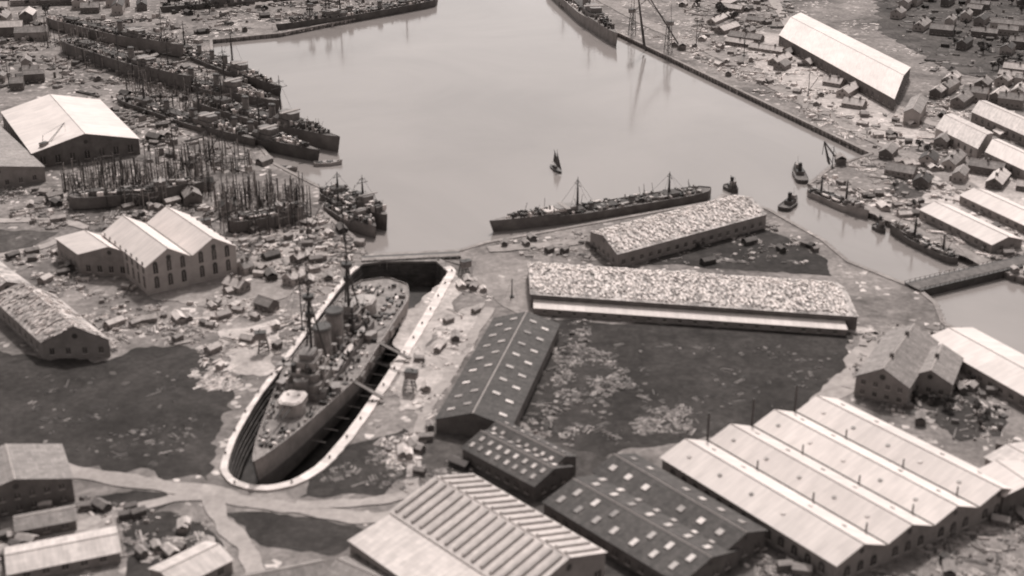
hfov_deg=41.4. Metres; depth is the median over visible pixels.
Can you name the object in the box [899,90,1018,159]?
yard stores
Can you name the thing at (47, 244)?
road
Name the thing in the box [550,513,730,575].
windows
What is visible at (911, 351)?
roof
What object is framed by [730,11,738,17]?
tree
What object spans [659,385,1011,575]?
machine shop
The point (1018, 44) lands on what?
walls
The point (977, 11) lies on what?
walls
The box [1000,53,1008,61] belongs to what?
tree
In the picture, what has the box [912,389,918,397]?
tree
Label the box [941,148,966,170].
store hut
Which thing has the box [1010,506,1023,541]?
yard stores
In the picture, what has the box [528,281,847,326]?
windows
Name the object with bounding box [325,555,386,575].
store
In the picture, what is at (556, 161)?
sailing boat
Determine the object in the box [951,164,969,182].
store hut
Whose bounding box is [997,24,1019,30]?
roof
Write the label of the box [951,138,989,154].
windows
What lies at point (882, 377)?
windows
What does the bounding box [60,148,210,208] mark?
slipway scaffold
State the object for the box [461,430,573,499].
smithy
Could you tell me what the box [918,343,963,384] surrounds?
roof
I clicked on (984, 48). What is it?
tree
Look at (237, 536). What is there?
road
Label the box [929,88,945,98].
walls
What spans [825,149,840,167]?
derrick mast
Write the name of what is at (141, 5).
workshop hut
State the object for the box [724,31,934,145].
yard
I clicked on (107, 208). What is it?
derrick mast
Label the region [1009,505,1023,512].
windows
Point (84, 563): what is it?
windows
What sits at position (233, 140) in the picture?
derrick mast
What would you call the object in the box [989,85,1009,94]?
roof
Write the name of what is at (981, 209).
windows
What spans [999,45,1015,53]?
walls
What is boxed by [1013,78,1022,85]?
walls
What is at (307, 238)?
derrick mast
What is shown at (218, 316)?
yard stores
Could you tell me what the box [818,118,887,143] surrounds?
timber stack
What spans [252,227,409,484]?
battleship
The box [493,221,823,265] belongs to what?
yard stores
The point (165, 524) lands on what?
grass
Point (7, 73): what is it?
derrick mast
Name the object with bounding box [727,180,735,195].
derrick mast
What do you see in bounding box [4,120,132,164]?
windows
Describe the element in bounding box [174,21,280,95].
destroyer
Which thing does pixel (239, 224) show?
unfinished hull
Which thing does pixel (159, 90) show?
slipway scaffold
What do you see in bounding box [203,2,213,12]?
tree
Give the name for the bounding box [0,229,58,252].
grass
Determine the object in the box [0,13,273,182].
yard stores
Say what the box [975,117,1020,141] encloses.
windows
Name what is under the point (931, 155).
store hut
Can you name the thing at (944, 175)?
quay road
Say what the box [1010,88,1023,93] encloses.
walls
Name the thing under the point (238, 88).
cruiser
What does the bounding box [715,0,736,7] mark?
store hut
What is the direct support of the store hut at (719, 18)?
on the ground at (882, 304)
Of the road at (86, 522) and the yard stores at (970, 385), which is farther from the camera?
the yard stores at (970, 385)
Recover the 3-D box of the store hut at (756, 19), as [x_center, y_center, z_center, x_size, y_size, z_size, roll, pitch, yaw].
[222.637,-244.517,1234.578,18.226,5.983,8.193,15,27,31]
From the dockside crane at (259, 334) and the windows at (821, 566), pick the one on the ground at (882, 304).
the dockside crane at (259, 334)
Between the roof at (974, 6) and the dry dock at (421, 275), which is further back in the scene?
the roof at (974, 6)
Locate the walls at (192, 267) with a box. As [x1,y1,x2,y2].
[103,236,237,295]
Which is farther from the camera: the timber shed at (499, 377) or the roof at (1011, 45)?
the roof at (1011, 45)
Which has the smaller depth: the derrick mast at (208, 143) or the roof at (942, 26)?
the derrick mast at (208, 143)
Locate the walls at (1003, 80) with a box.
[994,76,1012,86]
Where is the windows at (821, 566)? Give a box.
[670,469,1000,575]
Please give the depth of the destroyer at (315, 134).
907.24 m
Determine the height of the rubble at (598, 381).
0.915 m
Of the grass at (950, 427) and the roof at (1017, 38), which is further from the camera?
the roof at (1017, 38)
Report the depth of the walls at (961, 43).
1134.27 m
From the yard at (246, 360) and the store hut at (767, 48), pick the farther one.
the store hut at (767, 48)
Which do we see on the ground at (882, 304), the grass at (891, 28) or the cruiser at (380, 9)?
the grass at (891, 28)
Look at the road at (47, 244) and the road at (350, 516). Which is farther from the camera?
the road at (47, 244)
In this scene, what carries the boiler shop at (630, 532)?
on the ground at (882, 304)
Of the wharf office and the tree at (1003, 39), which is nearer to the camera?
the wharf office
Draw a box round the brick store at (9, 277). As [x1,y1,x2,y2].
[0,261,32,291]
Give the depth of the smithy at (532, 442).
506.05 m
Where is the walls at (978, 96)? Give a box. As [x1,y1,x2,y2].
[972,90,989,101]
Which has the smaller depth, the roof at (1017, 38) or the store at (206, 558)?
the store at (206, 558)
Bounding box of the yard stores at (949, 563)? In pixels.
[751,513,1023,575]
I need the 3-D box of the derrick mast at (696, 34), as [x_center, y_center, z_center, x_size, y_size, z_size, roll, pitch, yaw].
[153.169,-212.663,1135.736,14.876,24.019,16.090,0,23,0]
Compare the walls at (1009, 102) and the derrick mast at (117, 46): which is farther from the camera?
the derrick mast at (117, 46)
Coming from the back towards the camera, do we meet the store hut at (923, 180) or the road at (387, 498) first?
the store hut at (923, 180)
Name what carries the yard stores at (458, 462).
on the ground at (882, 304)
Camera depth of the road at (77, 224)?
751.33 m
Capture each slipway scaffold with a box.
[29,18,137,68]
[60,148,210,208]
[87,42,233,113]
[143,130,250,178]
[209,169,311,235]
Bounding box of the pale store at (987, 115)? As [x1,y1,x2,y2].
[971,100,1023,145]
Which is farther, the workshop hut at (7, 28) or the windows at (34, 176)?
the workshop hut at (7, 28)
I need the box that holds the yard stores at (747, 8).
[677,0,794,31]
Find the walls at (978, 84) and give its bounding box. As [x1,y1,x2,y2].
[974,80,992,88]
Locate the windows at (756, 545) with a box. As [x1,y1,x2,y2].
[742,536,759,556]
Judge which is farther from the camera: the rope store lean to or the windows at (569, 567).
the rope store lean to
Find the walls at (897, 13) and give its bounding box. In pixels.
[890,10,905,18]
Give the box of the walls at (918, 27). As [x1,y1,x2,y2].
[912,22,931,31]
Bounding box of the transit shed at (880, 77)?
[778,12,910,110]
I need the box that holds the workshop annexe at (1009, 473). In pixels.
[977,460,1023,515]
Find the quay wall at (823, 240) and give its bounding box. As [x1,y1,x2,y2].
[209,0,1023,353]
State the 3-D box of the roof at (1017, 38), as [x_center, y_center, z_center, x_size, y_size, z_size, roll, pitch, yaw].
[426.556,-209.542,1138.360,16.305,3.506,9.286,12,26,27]
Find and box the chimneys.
[890,330,909,357]
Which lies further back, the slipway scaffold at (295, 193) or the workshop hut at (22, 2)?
the workshop hut at (22, 2)
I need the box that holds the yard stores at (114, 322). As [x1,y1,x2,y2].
[0,246,216,351]
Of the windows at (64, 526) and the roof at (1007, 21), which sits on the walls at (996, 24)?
the roof at (1007, 21)
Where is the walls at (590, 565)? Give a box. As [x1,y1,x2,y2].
[550,553,604,575]
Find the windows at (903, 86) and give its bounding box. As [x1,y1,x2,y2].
[781,40,909,106]
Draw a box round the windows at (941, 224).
[924,215,1013,249]
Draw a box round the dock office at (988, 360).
[930,327,1023,409]
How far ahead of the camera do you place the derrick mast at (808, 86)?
995.49 m
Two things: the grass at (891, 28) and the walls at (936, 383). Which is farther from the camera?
the grass at (891, 28)
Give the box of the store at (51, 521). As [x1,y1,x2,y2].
[13,504,77,535]
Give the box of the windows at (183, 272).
[104,214,232,288]
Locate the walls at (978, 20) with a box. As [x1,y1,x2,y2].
[973,17,989,25]
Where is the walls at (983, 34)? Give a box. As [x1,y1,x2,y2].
[971,30,998,38]
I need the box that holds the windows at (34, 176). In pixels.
[0,171,36,185]
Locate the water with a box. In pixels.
[213,0,1023,353]
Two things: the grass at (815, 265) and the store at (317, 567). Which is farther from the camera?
the grass at (815, 265)
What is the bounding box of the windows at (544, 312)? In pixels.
[543,310,836,333]
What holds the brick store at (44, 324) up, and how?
on the ground at (882, 304)
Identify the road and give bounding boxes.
[0,218,89,228]
[0,230,312,256]
[0,492,215,550]
[69,463,244,502]
[73,467,389,523]
[201,492,264,573]
[295,489,412,508]
[405,307,494,491]
[487,237,589,251]
[531,307,878,334]
[598,0,979,191]
[768,0,937,125]
[813,184,991,264]
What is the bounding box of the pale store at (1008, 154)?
[985,139,1023,179]
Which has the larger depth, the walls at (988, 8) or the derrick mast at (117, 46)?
the walls at (988, 8)
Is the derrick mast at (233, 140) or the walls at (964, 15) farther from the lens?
the walls at (964, 15)
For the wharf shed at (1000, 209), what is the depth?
758.41 m
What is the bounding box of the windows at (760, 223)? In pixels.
[593,222,761,264]
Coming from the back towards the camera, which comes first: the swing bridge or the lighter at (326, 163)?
the lighter at (326, 163)
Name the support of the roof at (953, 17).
on the walls at (948, 21)
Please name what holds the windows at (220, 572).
in the store at (206, 558)
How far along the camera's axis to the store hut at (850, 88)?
996.21 m
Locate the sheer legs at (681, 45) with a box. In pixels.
[633,0,686,50]
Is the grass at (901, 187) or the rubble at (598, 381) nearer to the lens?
the rubble at (598, 381)
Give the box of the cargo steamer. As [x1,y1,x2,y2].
[554,0,617,45]
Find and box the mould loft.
[1,94,139,167]
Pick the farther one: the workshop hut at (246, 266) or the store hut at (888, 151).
the store hut at (888, 151)
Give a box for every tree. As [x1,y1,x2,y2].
[42,6,48,14]
[190,4,196,12]
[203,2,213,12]
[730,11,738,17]
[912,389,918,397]
[915,138,923,148]
[923,145,931,151]
[928,390,938,401]
[940,394,951,402]
[942,402,954,411]
[955,8,962,14]
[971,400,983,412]
[977,419,986,426]
[979,45,988,53]
[983,408,990,416]
[993,405,1000,412]
[994,58,1006,69]
[1000,36,1008,43]
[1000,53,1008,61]
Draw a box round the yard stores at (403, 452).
[373,273,493,470]
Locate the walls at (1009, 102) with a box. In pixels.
[997,98,1023,109]
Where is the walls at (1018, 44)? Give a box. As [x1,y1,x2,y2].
[1012,41,1023,49]
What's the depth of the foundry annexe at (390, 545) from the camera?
438.09 m
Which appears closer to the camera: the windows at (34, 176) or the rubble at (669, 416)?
the rubble at (669, 416)
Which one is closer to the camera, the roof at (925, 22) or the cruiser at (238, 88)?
the cruiser at (238, 88)
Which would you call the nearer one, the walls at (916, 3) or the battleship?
the battleship
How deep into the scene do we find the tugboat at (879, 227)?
744.82 m
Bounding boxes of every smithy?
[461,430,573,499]
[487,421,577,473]
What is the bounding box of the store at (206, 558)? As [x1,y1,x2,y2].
[148,541,233,575]
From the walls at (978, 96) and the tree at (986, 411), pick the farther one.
the walls at (978, 96)
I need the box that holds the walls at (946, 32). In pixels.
[929,28,954,36]
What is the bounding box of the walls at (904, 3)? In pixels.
[898,0,912,9]
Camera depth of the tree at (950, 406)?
546.02 m
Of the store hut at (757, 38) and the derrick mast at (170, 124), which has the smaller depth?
the derrick mast at (170, 124)
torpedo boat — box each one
[318,171,386,230]
[323,189,375,237]
[803,176,868,218]
[890,214,961,264]
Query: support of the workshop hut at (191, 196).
on the ground at (882, 304)
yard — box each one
[0,513,119,535]
[122,242,340,311]
[217,320,279,376]
[390,275,461,395]
[395,302,484,410]
[472,255,533,313]
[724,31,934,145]
[809,334,880,400]
[908,170,1023,254]
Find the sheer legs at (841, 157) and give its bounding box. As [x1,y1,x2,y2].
[822,141,847,164]
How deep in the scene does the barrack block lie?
480.67 m
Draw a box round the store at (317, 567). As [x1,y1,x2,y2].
[238,559,326,575]
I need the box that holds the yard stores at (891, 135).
[653,25,947,150]
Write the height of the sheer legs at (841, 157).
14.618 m
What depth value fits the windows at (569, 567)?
434.26 m
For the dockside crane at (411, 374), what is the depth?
561.68 m
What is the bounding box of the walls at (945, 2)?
[940,0,954,6]
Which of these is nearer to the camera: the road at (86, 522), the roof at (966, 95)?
the road at (86, 522)
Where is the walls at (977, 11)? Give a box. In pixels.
[966,6,983,15]
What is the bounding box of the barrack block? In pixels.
[0,443,74,517]
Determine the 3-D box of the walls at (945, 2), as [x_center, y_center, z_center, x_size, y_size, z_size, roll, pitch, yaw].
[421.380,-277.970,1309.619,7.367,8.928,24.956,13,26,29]
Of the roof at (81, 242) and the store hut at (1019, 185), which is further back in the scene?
the store hut at (1019, 185)
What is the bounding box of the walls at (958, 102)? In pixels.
[950,96,973,108]
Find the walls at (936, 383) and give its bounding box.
[916,367,960,397]
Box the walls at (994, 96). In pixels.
[988,91,1008,103]
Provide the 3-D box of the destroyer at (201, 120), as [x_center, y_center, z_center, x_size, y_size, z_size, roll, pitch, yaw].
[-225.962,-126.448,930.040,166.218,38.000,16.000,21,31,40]
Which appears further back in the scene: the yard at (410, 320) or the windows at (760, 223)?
the windows at (760, 223)
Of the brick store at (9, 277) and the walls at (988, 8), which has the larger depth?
the walls at (988, 8)
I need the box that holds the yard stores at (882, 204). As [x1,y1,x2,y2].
[816,156,1023,276]
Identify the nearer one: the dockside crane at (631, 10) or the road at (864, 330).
the road at (864, 330)
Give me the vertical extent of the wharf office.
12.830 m
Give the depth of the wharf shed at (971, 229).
727.34 m
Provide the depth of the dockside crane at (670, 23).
1118.64 m
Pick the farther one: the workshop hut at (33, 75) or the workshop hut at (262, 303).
the workshop hut at (33, 75)
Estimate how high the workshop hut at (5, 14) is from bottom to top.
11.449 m
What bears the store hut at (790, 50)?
on the ground at (882, 304)
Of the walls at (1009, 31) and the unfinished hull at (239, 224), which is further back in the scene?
the walls at (1009, 31)
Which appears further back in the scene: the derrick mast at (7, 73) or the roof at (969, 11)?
the roof at (969, 11)
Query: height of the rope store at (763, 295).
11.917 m
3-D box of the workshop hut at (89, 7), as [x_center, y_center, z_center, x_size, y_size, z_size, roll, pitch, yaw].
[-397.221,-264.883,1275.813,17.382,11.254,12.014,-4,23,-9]
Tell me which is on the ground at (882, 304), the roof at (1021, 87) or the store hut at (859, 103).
the store hut at (859, 103)
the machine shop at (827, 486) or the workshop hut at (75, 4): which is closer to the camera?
the machine shop at (827, 486)
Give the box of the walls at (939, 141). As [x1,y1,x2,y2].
[933,137,949,148]
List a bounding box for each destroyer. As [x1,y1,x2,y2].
[117,75,255,145]
[170,89,319,160]
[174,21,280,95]
[192,71,339,151]
[489,173,710,231]
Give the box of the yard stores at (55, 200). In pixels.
[0,186,219,231]
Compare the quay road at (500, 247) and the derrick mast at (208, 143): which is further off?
the derrick mast at (208, 143)
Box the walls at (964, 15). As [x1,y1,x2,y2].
[960,12,972,21]
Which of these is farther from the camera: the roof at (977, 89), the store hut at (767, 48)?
the store hut at (767, 48)
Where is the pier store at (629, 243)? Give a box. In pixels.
[590,194,767,267]
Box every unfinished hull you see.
[46,14,183,57]
[60,35,191,91]
[68,175,203,209]
[224,200,303,233]
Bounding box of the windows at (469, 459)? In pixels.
[468,457,565,494]
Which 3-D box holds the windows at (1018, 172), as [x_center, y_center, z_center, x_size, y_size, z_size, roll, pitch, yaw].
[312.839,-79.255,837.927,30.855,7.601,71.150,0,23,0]
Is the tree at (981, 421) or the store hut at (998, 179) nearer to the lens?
the tree at (981, 421)
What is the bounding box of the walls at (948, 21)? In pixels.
[944,18,956,24]
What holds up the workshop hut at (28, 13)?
on the ground at (882, 304)
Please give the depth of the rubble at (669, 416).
539.01 m
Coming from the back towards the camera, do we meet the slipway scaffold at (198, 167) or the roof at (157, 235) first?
the slipway scaffold at (198, 167)
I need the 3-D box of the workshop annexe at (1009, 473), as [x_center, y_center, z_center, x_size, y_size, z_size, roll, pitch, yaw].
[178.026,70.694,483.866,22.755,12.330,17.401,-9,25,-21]
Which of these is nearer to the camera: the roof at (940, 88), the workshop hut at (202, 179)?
the workshop hut at (202, 179)
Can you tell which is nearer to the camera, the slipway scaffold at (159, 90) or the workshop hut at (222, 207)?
the workshop hut at (222, 207)
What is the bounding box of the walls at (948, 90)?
[942,82,959,94]
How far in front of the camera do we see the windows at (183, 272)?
665.41 m
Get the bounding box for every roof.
[55,230,122,254]
[101,206,236,267]
[388,473,607,575]
[854,323,938,388]
[891,6,906,12]
[912,17,931,26]
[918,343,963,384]
[929,23,954,30]
[930,84,946,92]
[934,130,950,141]
[941,70,961,79]
[941,76,959,87]
[945,14,956,20]
[951,89,973,102]
[956,34,973,43]
[960,8,973,14]
[962,85,989,93]
[966,3,983,9]
[970,0,990,4]
[971,26,998,33]
[973,12,990,19]
[974,75,992,84]
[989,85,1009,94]
[990,17,1023,25]
[995,72,1012,80]
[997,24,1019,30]
[997,69,1022,75]
[998,91,1023,100]
[1000,41,1015,49]
[1002,61,1023,69]
[1008,35,1023,41]
[1011,82,1023,91]
[1014,73,1023,78]
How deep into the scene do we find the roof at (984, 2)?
1291.30 m
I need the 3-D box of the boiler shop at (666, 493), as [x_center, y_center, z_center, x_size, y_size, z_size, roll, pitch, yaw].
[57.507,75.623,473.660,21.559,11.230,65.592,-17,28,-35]
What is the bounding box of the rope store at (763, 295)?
[527,262,858,329]
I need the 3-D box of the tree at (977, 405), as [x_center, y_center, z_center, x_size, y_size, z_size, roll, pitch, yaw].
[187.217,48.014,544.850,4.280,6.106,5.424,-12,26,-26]
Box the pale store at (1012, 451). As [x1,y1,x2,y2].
[984,442,1023,465]
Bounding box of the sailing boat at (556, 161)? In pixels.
[550,151,561,172]
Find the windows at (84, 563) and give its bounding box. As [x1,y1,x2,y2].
[23,556,107,575]
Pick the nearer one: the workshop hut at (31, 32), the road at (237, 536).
the road at (237, 536)
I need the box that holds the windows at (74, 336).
[2,312,103,354]
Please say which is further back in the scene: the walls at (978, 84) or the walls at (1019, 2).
the walls at (1019, 2)
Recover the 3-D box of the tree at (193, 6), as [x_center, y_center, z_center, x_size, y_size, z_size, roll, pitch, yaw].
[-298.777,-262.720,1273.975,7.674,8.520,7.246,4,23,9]
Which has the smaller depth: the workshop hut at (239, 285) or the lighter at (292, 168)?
the workshop hut at (239, 285)
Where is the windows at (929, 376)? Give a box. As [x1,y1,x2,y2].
[916,371,959,395]
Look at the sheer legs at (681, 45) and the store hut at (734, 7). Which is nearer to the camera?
the sheer legs at (681, 45)
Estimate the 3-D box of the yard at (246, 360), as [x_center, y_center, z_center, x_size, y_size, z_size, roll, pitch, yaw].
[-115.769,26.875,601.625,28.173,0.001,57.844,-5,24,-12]
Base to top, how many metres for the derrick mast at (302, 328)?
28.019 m
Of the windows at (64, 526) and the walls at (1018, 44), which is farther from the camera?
the walls at (1018, 44)
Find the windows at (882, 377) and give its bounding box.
[859,374,917,403]
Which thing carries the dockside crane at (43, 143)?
on the ground at (882, 304)
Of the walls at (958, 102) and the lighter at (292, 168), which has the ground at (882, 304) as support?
the walls at (958, 102)
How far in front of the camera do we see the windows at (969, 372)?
559.95 m
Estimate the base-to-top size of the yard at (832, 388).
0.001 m
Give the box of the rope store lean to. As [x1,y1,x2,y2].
[533,299,847,335]
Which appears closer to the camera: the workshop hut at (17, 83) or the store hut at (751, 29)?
the workshop hut at (17, 83)
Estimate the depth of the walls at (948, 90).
1002.87 m
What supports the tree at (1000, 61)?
on the ground at (882, 304)
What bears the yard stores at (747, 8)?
on the ground at (882, 304)
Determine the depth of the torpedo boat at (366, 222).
745.06 m
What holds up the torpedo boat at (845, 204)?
on the water
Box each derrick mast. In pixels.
[0,59,9,90]
[37,18,50,47]
[86,159,120,212]
[104,31,120,70]
[117,165,137,185]
[146,90,185,162]
[155,10,167,35]
[186,79,210,111]
[197,126,219,159]
[216,112,257,173]
[279,273,311,334]
[295,201,319,239]
[329,187,363,244]
[505,280,515,297]
[686,20,702,49]
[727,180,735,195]
[802,74,817,95]
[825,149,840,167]
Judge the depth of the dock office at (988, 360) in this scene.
575.04 m
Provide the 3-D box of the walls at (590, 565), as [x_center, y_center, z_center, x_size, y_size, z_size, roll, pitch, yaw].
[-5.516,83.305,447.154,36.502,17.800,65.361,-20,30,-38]
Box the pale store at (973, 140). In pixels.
[935,113,992,157]
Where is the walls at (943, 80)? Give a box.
[941,76,961,82]
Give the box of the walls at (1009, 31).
[998,29,1018,35]
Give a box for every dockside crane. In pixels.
[38,123,65,146]
[200,205,245,228]
[254,322,294,354]
[304,1,312,16]
[372,360,418,392]
[445,258,471,277]
[628,0,645,35]
[648,0,673,53]
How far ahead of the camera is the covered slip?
813.07 m
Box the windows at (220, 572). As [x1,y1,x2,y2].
[207,568,224,575]
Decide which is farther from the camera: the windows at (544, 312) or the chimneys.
the windows at (544, 312)
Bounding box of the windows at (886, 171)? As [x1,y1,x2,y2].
[886,171,916,177]
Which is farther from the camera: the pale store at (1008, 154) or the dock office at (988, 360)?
the pale store at (1008, 154)
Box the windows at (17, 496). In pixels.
[0,484,74,514]
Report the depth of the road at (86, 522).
482.85 m
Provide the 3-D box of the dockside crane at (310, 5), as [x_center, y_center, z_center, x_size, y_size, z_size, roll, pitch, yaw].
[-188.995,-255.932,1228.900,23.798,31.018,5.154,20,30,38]
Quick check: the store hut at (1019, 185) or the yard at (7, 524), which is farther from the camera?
the store hut at (1019, 185)
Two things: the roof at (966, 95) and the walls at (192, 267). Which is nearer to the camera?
the walls at (192, 267)
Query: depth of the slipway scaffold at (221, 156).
838.11 m
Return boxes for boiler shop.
[542,474,740,575]
[592,453,768,560]
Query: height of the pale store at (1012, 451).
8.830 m
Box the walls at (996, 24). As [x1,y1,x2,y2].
[990,23,1023,31]
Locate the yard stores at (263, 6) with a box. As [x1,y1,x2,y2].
[156,0,394,34]
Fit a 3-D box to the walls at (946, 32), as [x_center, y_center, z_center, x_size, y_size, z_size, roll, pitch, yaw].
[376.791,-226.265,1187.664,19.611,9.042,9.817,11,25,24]
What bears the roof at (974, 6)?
on the walls at (977, 11)
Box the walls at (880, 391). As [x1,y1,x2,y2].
[854,369,916,406]
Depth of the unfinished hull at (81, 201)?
773.62 m
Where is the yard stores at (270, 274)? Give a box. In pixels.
[227,206,365,282]
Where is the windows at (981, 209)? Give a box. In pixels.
[963,200,1023,231]
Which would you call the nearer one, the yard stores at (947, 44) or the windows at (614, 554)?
the windows at (614, 554)
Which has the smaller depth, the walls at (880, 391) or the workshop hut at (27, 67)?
the walls at (880, 391)
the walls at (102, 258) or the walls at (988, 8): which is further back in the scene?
the walls at (988, 8)
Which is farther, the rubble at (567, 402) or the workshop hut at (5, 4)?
the workshop hut at (5, 4)
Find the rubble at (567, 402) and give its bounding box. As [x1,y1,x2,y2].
[517,315,591,446]
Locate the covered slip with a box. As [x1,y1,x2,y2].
[0,126,45,188]
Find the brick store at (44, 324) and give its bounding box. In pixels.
[0,282,110,358]
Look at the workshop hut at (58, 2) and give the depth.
1306.58 m
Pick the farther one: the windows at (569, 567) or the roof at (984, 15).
the roof at (984, 15)
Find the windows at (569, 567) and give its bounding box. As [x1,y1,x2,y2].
[566,564,600,575]
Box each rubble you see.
[27,371,204,464]
[316,439,403,490]
[517,315,591,446]
[552,343,662,444]
[607,343,837,436]
[629,404,695,435]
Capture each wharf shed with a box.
[919,201,1023,253]
[959,187,1023,233]
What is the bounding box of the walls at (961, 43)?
[956,40,972,49]
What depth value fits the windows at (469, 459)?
493.79 m
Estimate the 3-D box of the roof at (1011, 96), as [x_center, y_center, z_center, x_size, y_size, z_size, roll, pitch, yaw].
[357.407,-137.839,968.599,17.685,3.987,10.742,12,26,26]
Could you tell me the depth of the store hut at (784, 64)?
1069.97 m
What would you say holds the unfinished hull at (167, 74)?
on the ground at (882, 304)
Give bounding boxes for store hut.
[707,12,727,24]
[714,21,740,34]
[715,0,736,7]
[723,3,744,11]
[725,36,755,47]
[727,30,764,42]
[741,25,755,32]
[746,15,766,23]
[748,42,784,53]
[768,51,792,64]
[773,58,791,70]
[780,46,793,54]
[801,57,813,66]
[822,74,845,87]
[836,80,858,97]
[841,95,867,109]
[878,141,898,159]
[884,161,918,179]
[912,171,932,188]
[918,149,939,165]
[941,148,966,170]
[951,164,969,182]
[968,158,1006,175]
[985,166,1010,189]
[1015,179,1023,190]
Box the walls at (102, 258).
[56,240,125,276]
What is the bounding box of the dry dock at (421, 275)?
[220,251,460,491]
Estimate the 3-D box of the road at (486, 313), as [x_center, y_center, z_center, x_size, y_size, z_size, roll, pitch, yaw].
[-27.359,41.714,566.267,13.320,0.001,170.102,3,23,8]
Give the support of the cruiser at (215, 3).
on the water
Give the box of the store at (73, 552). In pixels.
[4,526,121,575]
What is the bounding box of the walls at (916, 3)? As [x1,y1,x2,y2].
[912,0,921,6]
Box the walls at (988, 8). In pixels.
[970,2,990,9]
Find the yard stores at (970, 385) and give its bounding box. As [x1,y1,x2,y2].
[842,319,1013,448]
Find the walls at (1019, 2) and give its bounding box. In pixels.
[1017,0,1023,6]
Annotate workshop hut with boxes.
[0,1,9,10]
[0,8,11,20]
[0,20,23,36]
[0,68,6,82]
[9,76,24,90]
[10,0,40,5]
[13,26,49,40]
[18,6,36,23]
[20,55,32,68]
[22,63,39,72]
[23,69,44,82]
[40,0,71,5]
[71,0,88,9]
[80,0,100,13]
[105,0,129,7]
[111,0,125,14]
[136,0,146,10]
[181,183,201,206]
[191,174,213,190]
[220,195,236,217]
[222,273,251,293]
[237,256,254,274]
[252,294,279,313]
[281,266,305,286]
[289,247,310,263]
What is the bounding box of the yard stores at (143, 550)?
[0,494,214,575]
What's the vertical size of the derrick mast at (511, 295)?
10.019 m
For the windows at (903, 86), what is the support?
in the transit shed at (880, 77)
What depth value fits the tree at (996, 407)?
544.80 m
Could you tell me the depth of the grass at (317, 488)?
502.40 m
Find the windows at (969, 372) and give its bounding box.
[960,366,1023,406]
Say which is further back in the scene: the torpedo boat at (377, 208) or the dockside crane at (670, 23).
the dockside crane at (670, 23)
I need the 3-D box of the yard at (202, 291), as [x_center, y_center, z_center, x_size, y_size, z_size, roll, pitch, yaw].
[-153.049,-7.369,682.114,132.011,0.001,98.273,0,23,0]
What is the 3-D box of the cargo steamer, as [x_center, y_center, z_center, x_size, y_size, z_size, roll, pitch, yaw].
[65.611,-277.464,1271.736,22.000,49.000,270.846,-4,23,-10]
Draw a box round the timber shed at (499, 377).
[434,311,559,435]
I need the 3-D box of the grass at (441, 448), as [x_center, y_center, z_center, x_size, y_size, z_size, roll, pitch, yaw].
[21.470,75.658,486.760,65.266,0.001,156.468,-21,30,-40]
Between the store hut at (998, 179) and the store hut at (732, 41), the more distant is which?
the store hut at (732, 41)
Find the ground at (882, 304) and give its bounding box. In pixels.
[0,0,1023,575]
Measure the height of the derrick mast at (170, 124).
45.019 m
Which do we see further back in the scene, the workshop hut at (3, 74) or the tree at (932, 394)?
the workshop hut at (3, 74)
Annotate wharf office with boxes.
[903,93,927,125]
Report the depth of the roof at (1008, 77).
1024.12 m
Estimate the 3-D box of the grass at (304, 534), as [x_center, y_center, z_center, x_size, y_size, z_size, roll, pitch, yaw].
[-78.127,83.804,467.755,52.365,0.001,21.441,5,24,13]
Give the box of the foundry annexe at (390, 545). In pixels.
[347,514,483,575]
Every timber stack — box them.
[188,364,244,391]
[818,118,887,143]
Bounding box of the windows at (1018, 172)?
[990,158,1019,176]
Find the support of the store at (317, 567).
on the ground at (882, 304)
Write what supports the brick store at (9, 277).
on the ground at (882, 304)
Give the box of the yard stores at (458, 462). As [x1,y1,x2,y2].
[398,455,473,501]
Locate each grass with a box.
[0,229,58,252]
[0,345,241,479]
[92,490,169,514]
[121,511,224,575]
[227,511,362,554]
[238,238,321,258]
[301,428,408,497]
[420,423,742,575]
[520,319,853,456]
[646,229,831,275]
[874,0,1023,88]
[885,170,933,198]
[910,387,1007,440]
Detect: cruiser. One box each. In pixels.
[160,0,286,12]
[160,46,278,112]
[276,0,436,29]
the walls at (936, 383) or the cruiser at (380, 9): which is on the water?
the cruiser at (380, 9)
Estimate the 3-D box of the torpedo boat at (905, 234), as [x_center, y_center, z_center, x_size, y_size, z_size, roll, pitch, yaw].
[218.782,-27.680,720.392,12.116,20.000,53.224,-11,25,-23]
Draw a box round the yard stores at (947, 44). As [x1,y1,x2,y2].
[883,0,1023,76]
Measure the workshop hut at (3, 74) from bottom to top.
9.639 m
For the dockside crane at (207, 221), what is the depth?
721.64 m
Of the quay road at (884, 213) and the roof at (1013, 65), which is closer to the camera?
the quay road at (884, 213)
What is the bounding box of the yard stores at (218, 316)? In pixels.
[195,261,340,375]
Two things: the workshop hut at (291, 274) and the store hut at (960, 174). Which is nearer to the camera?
the workshop hut at (291, 274)
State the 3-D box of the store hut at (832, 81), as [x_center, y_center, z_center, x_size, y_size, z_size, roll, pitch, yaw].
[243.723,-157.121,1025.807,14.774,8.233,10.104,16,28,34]
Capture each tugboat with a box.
[723,176,737,192]
[778,192,797,211]
[792,162,808,183]
[872,215,885,232]
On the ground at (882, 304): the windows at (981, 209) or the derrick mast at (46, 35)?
the derrick mast at (46, 35)
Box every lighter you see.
[281,165,296,170]
[313,159,341,166]
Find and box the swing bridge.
[904,253,1023,295]
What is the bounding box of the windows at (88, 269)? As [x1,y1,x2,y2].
[61,251,124,273]
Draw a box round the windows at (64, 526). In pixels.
[25,523,68,533]
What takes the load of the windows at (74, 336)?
in the brick store at (44, 324)
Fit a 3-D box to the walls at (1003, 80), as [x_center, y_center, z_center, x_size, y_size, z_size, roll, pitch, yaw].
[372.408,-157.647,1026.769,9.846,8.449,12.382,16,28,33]

